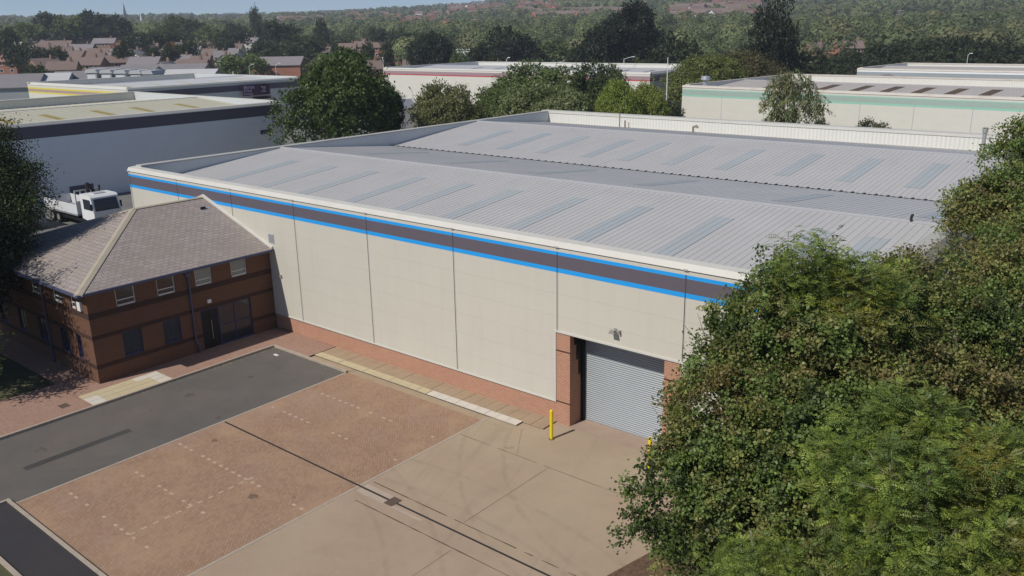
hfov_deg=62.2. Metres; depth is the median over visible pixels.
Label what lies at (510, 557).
drain channel
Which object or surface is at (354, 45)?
house
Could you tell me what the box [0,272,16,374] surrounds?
birch tree
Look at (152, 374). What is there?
path slab
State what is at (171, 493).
bay marking
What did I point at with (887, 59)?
bush
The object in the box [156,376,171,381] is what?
path slab
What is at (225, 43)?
broadleaf tree
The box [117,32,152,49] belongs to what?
broadleaf tree
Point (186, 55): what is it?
house
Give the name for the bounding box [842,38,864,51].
house
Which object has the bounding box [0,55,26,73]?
house
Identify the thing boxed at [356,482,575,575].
yard joint
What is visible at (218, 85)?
warehouse
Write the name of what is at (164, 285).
window
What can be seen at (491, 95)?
bushy tree
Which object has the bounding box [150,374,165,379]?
path slab
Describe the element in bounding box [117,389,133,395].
path slab
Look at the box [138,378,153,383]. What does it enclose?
path slab
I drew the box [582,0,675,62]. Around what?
broadleaf tree
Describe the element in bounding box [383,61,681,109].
warehouse
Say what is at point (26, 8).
sky
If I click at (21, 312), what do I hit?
window
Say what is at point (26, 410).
footpath
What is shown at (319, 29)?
columnar tree
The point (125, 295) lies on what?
window
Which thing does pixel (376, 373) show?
yellow slabs
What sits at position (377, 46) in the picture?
house
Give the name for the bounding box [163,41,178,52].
broadleaf tree
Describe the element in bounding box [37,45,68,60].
bushy tree
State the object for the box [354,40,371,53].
house
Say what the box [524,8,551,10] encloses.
house
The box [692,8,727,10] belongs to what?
house
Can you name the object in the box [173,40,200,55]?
broadleaf tree
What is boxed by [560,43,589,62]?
broadleaf tree
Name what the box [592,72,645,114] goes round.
bushy tree
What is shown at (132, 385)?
path slab
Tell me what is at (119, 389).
path slab
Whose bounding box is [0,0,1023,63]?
woodland
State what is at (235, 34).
broadleaf tree
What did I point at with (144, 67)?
shed
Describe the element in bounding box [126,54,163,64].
house
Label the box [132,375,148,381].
path slab
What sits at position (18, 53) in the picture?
bushy tree
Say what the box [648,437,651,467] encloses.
bollard
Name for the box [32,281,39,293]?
window
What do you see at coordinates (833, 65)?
bushy tree
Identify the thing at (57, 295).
window
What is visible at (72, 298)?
window
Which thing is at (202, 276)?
window
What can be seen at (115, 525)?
bay marking
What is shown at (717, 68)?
bushy tree
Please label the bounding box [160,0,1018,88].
ground
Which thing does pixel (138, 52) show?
house
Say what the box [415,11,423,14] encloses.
house
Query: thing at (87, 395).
path slab
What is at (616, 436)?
door threshold
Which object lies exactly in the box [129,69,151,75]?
roof dormer
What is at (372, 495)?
drain surround
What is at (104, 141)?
warehouse
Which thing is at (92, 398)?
path slab
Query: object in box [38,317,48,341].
window
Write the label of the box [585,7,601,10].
house
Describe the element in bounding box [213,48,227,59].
house
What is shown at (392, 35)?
broadleaf tree
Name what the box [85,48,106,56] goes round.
house
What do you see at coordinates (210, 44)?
house
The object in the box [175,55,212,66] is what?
house
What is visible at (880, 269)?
ash tree
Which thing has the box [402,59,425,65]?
house
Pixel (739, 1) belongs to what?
house
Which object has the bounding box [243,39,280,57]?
broadleaf tree
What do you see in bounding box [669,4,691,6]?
house
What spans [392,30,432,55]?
bushy tree
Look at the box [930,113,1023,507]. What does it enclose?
oak tree
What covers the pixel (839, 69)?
bush
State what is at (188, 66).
shed
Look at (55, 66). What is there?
house
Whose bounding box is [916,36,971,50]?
bushy tree
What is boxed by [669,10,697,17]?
house
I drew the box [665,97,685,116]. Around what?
bushy tree
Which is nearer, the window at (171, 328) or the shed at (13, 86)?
the window at (171, 328)
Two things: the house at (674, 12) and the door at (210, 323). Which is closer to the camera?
the door at (210, 323)
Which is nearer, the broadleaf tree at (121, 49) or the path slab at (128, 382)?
the path slab at (128, 382)
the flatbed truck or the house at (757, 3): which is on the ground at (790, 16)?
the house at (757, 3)
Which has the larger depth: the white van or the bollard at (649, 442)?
the white van
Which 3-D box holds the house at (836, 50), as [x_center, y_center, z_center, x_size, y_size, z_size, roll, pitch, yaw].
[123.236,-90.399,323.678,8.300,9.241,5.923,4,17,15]
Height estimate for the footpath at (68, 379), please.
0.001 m
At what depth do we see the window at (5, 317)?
49.02 m
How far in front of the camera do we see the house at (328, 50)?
388.13 m
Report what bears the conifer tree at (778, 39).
on the ground at (790, 16)
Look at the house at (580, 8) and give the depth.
894.60 m
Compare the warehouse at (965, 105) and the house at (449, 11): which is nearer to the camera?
the warehouse at (965, 105)
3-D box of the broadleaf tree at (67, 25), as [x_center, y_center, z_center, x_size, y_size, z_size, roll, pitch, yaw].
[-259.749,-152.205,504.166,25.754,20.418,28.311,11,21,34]
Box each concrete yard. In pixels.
[192,417,717,575]
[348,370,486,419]
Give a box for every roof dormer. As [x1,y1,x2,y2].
[85,68,108,78]
[99,69,122,77]
[113,69,137,76]
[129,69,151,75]
[141,70,164,75]
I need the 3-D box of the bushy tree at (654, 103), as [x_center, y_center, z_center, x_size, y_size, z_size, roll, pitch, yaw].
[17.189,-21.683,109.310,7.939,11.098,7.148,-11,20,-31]
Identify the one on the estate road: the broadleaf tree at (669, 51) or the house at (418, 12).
the broadleaf tree at (669, 51)
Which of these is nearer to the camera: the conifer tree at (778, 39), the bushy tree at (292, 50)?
the conifer tree at (778, 39)
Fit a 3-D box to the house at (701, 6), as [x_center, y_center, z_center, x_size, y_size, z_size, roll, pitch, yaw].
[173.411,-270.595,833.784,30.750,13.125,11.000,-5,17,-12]
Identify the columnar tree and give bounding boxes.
[248,2,263,40]
[310,16,329,43]
[360,39,377,59]
[378,37,399,66]
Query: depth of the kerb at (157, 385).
42.58 m
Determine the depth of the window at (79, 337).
43.18 m
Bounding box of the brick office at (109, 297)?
[0,194,276,383]
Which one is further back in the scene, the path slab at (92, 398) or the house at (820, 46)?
the house at (820, 46)
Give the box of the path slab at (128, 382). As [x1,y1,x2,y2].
[119,379,135,385]
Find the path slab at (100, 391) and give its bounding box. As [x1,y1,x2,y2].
[93,388,109,394]
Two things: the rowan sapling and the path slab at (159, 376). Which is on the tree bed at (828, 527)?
the rowan sapling
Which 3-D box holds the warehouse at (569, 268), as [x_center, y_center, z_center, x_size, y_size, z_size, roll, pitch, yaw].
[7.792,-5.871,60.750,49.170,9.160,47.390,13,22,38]
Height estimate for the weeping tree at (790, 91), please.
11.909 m
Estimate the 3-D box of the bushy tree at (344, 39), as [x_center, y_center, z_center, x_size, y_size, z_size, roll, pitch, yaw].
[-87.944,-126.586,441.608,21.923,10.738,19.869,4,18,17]
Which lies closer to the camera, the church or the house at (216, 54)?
the house at (216, 54)
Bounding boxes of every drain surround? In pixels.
[356,484,394,502]
[389,506,421,520]
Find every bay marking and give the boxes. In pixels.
[69,492,149,548]
[129,477,252,534]
[135,471,204,513]
[179,443,303,509]
[271,406,396,460]
[320,393,433,437]
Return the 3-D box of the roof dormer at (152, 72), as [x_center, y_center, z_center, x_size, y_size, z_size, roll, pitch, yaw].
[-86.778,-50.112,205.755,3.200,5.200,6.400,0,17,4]
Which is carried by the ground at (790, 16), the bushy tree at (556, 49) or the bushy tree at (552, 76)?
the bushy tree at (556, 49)
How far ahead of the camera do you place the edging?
33.59 m
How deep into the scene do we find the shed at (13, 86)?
224.73 m
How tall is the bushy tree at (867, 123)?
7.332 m
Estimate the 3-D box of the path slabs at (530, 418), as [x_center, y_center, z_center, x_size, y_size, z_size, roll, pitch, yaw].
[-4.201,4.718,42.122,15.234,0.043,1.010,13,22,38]
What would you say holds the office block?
on the ground at (790, 16)
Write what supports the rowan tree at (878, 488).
on the tree bed at (828, 527)
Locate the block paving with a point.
(185, 541)
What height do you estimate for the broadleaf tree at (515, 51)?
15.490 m
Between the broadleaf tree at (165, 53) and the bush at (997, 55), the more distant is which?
the broadleaf tree at (165, 53)
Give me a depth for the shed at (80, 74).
240.13 m
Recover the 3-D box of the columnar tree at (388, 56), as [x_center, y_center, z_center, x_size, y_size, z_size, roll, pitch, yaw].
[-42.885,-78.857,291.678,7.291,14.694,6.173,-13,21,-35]
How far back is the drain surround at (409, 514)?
30.83 m
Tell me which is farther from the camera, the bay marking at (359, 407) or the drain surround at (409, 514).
the bay marking at (359, 407)
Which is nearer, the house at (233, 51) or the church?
the house at (233, 51)
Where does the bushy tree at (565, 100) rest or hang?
on the estate road
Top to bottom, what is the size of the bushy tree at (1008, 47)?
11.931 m
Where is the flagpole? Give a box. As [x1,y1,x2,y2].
[666,60,667,99]
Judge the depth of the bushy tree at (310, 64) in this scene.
324.43 m
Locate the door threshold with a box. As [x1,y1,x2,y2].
[569,420,655,451]
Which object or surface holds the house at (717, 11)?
on the ground at (790, 16)
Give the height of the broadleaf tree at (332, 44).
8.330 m
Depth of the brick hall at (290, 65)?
293.97 m
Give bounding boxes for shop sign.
[242,83,270,98]
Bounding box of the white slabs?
[427,391,521,424]
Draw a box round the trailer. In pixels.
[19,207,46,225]
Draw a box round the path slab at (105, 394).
[98,391,114,397]
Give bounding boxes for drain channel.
[225,421,550,575]
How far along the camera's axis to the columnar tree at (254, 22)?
520.22 m
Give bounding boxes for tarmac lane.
[0,347,344,502]
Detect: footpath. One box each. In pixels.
[0,327,300,395]
[0,384,91,435]
[275,335,335,355]
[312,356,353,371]
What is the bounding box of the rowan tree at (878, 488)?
[782,375,1023,575]
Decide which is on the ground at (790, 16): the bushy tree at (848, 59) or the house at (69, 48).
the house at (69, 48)
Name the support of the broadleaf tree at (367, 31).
on the ground at (790, 16)
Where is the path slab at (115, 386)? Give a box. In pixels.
[106,383,122,389]
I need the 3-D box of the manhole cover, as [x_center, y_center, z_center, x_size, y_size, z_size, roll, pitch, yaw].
[-21.175,5.563,40.125,0.500,0.008,0.400,13,22,38]
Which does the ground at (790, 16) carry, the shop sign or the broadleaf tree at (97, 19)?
the broadleaf tree at (97, 19)
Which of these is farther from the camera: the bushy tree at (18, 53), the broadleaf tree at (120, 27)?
the broadleaf tree at (120, 27)
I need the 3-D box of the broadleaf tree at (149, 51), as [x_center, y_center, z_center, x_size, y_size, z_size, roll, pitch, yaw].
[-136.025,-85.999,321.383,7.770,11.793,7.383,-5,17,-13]
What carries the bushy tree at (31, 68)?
on the ground at (790, 16)
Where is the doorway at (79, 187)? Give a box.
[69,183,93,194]
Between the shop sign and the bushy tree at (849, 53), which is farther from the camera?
the bushy tree at (849, 53)
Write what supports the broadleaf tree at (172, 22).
on the ground at (790, 16)
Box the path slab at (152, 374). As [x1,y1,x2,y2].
[145,371,160,377]
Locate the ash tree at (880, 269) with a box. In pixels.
[737,224,949,536]
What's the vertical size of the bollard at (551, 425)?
1.360 m
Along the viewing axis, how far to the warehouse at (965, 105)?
113.01 m
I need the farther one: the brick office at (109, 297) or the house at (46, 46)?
the house at (46, 46)
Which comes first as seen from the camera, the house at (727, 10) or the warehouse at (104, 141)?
the warehouse at (104, 141)
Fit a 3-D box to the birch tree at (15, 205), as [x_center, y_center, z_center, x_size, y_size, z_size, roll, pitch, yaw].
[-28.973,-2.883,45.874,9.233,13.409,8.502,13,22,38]
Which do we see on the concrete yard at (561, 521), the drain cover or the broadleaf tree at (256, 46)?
the drain cover
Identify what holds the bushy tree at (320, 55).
on the ground at (790, 16)
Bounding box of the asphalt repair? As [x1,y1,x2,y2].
[22,429,131,469]
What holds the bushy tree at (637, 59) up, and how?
on the ground at (790, 16)
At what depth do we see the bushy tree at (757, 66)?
162.45 m
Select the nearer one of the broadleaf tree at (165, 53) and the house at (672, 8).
the broadleaf tree at (165, 53)
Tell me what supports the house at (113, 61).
on the ground at (790, 16)
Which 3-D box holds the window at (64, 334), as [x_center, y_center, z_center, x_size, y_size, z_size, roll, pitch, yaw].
[-23.193,2.665,44.169,1.000,1.290,0.090,13,22,38]
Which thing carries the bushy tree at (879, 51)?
on the estate road
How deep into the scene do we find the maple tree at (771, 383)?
20.60 m
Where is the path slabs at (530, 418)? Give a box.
[323,347,556,428]
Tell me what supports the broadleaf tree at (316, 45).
on the ground at (790, 16)
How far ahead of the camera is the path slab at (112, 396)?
41.03 m
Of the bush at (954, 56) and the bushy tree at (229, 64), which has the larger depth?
the bushy tree at (229, 64)
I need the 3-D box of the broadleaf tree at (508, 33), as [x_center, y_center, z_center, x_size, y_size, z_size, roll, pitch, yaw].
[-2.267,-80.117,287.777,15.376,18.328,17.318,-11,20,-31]
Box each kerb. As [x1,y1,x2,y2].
[0,344,347,439]
[0,498,106,575]
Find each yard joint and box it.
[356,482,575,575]
[414,430,668,574]
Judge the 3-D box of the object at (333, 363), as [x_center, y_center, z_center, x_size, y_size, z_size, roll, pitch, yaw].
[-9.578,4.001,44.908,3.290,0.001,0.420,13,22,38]
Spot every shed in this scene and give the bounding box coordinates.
[0,73,45,99]
[28,72,74,80]
[54,71,86,79]
[90,66,164,70]
[120,63,214,70]
[164,69,223,74]
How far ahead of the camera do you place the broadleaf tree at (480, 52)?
253.90 m
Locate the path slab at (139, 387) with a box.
[130,385,146,390]
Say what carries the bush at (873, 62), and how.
on the estate road
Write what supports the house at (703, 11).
on the ground at (790, 16)
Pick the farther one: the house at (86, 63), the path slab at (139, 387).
the house at (86, 63)
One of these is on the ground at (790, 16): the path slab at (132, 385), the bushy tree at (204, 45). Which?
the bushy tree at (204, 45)
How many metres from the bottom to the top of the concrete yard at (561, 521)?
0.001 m
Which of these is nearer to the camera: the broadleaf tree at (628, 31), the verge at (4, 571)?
the verge at (4, 571)
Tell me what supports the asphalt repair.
on the tarmac lane
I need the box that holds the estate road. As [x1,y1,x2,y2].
[3,108,489,416]
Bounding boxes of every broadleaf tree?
[0,27,22,53]
[12,21,52,46]
[31,11,70,40]
[49,14,93,38]
[56,32,78,43]
[74,9,106,36]
[84,13,125,37]
[97,13,136,39]
[108,40,136,58]
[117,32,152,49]
[137,31,163,47]
[141,46,163,58]
[155,26,191,44]
[158,14,191,38]
[160,42,179,60]
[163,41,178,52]
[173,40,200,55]
[179,18,206,44]
[191,25,221,44]
[212,34,237,50]
[215,22,251,43]
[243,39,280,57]
[252,20,304,48]
[263,44,400,145]
[276,34,330,56]
[323,41,337,53]
[364,27,388,48]
[364,28,376,38]
[385,27,412,45]
[403,29,457,65]
[466,40,497,61]
[484,25,521,61]
[495,34,549,61]
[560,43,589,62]
[566,28,621,62]
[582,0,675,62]
[642,33,703,63]
[665,14,679,24]
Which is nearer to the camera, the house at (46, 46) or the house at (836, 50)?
the house at (836, 50)
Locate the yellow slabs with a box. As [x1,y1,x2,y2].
[315,352,432,393]
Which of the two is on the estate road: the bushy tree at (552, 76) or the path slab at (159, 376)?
the bushy tree at (552, 76)
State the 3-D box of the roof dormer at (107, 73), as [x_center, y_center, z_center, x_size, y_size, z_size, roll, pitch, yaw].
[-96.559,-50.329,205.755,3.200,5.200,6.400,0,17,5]
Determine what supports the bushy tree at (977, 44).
on the ground at (790, 16)
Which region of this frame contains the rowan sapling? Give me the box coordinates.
[686,522,808,575]
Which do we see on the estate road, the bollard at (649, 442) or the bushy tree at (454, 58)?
the bushy tree at (454, 58)
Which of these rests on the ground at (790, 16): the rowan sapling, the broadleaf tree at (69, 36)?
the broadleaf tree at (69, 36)
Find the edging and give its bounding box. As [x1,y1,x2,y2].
[15,373,489,575]
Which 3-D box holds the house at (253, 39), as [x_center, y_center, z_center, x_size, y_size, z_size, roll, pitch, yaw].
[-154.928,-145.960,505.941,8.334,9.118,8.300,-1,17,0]
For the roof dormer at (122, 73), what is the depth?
202.43 m
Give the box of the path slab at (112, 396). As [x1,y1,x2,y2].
[103,393,119,399]
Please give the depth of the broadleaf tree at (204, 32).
468.20 m
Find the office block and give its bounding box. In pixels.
[217,13,248,17]
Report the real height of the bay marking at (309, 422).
0.008 m
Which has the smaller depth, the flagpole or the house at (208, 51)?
the flagpole
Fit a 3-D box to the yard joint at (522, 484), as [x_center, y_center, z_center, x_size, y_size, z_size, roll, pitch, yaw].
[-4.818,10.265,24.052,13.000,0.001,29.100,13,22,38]
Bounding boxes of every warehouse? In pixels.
[0,91,284,205]
[26,73,304,119]
[127,110,1012,512]
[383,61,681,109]
[681,74,1023,134]
[857,63,1023,78]
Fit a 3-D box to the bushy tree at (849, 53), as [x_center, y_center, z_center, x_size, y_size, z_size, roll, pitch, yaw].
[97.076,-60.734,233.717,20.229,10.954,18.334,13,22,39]
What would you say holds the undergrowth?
on the tree bed at (828, 527)
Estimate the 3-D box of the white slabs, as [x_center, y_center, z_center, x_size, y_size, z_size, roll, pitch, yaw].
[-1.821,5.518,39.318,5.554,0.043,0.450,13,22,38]
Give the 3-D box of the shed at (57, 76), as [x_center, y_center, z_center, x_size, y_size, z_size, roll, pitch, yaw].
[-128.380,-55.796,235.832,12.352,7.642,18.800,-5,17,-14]
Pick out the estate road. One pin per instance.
(126, 199)
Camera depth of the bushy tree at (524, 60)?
241.00 m
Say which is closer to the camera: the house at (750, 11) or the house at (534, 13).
the house at (750, 11)
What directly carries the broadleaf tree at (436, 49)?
on the estate road
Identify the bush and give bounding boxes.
[828,63,868,74]
[849,57,891,70]
[879,53,927,64]
[900,48,958,62]
[933,46,982,62]
[953,46,1009,63]
[980,52,1023,63]
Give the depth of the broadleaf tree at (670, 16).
600.15 m
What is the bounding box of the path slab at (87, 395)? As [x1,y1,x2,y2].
[78,392,95,398]
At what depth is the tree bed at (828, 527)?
28.81 m
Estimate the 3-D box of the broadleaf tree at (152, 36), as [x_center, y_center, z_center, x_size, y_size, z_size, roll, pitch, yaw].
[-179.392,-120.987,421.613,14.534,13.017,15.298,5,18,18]
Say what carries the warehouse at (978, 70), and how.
on the estate road
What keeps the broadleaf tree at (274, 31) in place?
on the ground at (790, 16)
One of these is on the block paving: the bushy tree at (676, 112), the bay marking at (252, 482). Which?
the bay marking at (252, 482)
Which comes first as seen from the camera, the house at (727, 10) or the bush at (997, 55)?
the bush at (997, 55)
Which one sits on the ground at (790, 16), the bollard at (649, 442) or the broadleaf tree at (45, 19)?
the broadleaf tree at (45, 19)
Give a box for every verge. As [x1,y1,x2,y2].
[0,354,54,400]
[0,564,12,575]
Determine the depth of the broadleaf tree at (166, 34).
427.91 m
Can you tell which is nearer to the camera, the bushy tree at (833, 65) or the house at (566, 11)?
the bushy tree at (833, 65)
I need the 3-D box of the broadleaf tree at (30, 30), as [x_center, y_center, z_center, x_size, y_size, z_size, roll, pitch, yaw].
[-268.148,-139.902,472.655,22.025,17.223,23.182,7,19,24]
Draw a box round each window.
[1,302,8,322]
[18,308,27,331]
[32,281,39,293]
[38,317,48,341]
[53,290,61,302]
[60,327,70,352]
[71,297,75,308]
[78,335,83,358]
[114,286,135,306]
[122,328,143,355]
[156,276,174,295]
[162,317,181,343]
[194,267,211,285]
[230,259,246,276]
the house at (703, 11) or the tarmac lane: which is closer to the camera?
the tarmac lane
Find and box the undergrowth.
[831,375,1023,575]
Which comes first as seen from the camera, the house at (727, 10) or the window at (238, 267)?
the window at (238, 267)
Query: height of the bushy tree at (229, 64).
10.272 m
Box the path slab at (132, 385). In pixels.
[125,382,141,388]
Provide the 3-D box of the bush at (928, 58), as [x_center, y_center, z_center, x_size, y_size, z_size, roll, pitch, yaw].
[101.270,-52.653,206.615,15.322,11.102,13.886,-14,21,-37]
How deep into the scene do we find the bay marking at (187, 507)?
31.47 m
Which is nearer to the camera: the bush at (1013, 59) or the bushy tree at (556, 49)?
the bush at (1013, 59)
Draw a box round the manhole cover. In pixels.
[58,403,70,407]
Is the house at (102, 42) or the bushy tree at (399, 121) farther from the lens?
the house at (102, 42)
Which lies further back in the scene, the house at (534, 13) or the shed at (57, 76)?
the house at (534, 13)
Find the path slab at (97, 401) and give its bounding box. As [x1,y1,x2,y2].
[89,398,106,404]
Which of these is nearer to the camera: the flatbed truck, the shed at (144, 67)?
the flatbed truck
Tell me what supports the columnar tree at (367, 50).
on the ground at (790, 16)
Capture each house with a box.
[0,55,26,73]
[26,54,59,72]
[29,43,55,49]
[38,38,74,45]
[44,57,82,72]
[52,43,74,50]
[65,41,97,50]
[66,48,85,57]
[66,53,110,70]
[75,33,99,43]
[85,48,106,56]
[86,45,113,54]
[91,36,116,47]
[98,52,133,66]
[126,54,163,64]
[132,46,144,56]
[139,40,160,51]
[157,57,174,63]
[171,51,192,62]
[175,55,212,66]
[190,53,214,67]
[199,39,213,48]
[201,45,218,58]
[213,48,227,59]
[215,51,234,73]
[227,45,242,57]
[234,41,245,55]
[243,36,259,50]
[319,44,332,57]
[338,41,357,51]
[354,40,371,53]
[367,56,382,78]
[372,41,388,57]
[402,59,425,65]
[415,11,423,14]
[446,9,453,14]
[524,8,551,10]
[531,11,545,18]
[548,10,578,14]
[560,7,586,9]
[574,11,602,18]
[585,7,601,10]
[603,7,622,10]
[666,7,687,10]
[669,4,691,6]
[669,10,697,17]
[674,5,703,8]
[688,6,700,8]
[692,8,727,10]
[694,10,708,16]
[708,10,723,15]
[713,9,735,12]
[723,0,747,1]
[727,5,738,8]
[734,2,761,5]
[737,10,752,14]
[803,39,827,62]
[824,39,842,59]
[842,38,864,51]
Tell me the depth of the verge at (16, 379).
43.20 m
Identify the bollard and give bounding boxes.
[549,409,554,439]
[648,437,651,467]
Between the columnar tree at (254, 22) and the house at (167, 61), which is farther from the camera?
the columnar tree at (254, 22)
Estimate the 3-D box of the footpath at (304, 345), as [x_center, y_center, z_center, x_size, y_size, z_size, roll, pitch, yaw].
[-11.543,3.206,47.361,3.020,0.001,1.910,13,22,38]
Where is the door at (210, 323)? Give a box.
[201,307,220,349]
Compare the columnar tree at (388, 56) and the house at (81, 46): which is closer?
the columnar tree at (388, 56)
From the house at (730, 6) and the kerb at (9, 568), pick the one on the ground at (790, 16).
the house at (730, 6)
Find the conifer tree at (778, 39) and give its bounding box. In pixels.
[740,0,806,74]
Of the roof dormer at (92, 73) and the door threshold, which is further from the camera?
the roof dormer at (92, 73)
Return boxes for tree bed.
[607,515,748,575]
[719,399,1015,575]
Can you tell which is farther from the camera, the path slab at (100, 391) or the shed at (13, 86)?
the shed at (13, 86)
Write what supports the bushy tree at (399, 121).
on the estate road
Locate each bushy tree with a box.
[0,42,54,72]
[21,63,50,73]
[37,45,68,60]
[197,43,209,48]
[213,52,269,74]
[252,43,316,62]
[307,60,317,71]
[312,52,342,64]
[327,34,361,49]
[374,71,407,132]
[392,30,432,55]
[407,77,487,127]
[447,49,468,62]
[471,80,518,118]
[478,58,603,110]
[491,79,596,116]
[523,58,542,61]
[528,39,576,61]
[569,56,630,108]
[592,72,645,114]
[630,75,672,115]
[633,56,648,62]
[659,50,749,109]
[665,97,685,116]
[715,48,787,77]
[788,49,833,73]
[805,61,842,73]
[809,52,867,68]
[813,115,828,124]
[833,48,885,63]
[856,40,917,60]
[856,116,890,127]
[888,37,944,56]
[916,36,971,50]
[926,34,1003,55]
[981,41,1023,57]
[1007,46,1023,54]
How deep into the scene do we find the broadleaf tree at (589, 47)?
234.66 m
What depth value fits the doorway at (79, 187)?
91.57 m
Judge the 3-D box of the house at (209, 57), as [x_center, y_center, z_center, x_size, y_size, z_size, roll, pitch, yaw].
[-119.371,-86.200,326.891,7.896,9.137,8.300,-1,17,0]
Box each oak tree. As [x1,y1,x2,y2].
[804,211,1023,567]
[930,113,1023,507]
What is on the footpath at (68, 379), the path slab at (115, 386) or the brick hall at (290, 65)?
the path slab at (115, 386)
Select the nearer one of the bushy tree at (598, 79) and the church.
the bushy tree at (598, 79)
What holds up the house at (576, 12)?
on the ground at (790, 16)
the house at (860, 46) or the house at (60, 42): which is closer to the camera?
the house at (860, 46)
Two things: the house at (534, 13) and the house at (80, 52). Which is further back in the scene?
the house at (534, 13)
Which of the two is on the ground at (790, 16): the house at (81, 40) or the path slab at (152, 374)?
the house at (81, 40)
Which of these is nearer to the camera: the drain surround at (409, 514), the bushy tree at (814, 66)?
the drain surround at (409, 514)
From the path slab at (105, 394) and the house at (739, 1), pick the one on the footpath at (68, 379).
the path slab at (105, 394)
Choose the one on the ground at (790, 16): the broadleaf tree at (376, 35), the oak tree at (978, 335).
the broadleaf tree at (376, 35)
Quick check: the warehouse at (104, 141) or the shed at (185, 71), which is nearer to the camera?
the warehouse at (104, 141)
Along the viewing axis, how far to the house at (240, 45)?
417.72 m
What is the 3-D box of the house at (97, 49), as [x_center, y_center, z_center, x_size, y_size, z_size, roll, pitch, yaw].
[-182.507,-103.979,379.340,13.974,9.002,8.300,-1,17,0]
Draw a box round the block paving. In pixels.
[17,373,480,575]
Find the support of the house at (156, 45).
on the ground at (790, 16)
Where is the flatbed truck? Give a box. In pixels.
[44,182,121,221]
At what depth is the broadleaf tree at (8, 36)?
358.13 m
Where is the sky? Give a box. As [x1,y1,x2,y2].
[0,0,493,16]
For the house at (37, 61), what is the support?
on the ground at (790, 16)
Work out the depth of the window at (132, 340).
43.62 m
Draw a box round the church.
[122,3,127,16]
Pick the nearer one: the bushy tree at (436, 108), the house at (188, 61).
the bushy tree at (436, 108)
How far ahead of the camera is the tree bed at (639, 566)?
27.45 m
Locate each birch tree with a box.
[0,113,65,321]
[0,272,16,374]
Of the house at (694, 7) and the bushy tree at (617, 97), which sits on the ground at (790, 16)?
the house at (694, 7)
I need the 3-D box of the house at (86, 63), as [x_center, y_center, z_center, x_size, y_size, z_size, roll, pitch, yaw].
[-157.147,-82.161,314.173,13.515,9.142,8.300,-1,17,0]
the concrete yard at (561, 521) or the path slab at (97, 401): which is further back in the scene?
the path slab at (97, 401)
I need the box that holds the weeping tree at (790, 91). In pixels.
[757,68,835,123]
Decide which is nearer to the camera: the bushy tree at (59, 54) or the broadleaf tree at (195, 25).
the bushy tree at (59, 54)
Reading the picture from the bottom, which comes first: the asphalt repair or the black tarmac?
the black tarmac
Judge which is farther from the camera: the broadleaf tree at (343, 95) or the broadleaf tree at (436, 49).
the broadleaf tree at (436, 49)
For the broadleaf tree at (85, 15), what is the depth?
506.77 m
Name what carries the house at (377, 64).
on the ground at (790, 16)
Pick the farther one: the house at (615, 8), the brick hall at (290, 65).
the house at (615, 8)
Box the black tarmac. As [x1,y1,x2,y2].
[0,502,98,575]
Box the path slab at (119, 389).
[111,386,128,392]
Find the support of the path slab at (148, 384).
on the footpath at (68, 379)
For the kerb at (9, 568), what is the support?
on the estate road
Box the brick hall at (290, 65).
[253,56,308,80]
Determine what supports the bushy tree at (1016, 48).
on the ground at (790, 16)
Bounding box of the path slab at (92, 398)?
[83,395,101,401]
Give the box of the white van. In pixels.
[402,98,413,109]
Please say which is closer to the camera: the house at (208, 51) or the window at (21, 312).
the window at (21, 312)
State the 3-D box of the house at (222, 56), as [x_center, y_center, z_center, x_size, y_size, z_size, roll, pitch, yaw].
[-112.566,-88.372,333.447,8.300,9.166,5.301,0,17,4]
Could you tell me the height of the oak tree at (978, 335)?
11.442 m
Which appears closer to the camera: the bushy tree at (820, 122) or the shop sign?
the bushy tree at (820, 122)
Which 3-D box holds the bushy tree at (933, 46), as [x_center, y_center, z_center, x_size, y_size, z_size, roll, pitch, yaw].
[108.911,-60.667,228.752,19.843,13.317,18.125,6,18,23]
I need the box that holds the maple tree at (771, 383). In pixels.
[606,243,939,575]
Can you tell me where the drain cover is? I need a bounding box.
[384,497,401,506]
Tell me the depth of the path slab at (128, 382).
42.67 m
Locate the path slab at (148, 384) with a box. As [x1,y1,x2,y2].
[143,380,159,386]
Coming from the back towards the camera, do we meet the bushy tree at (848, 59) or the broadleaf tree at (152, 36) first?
the broadleaf tree at (152, 36)

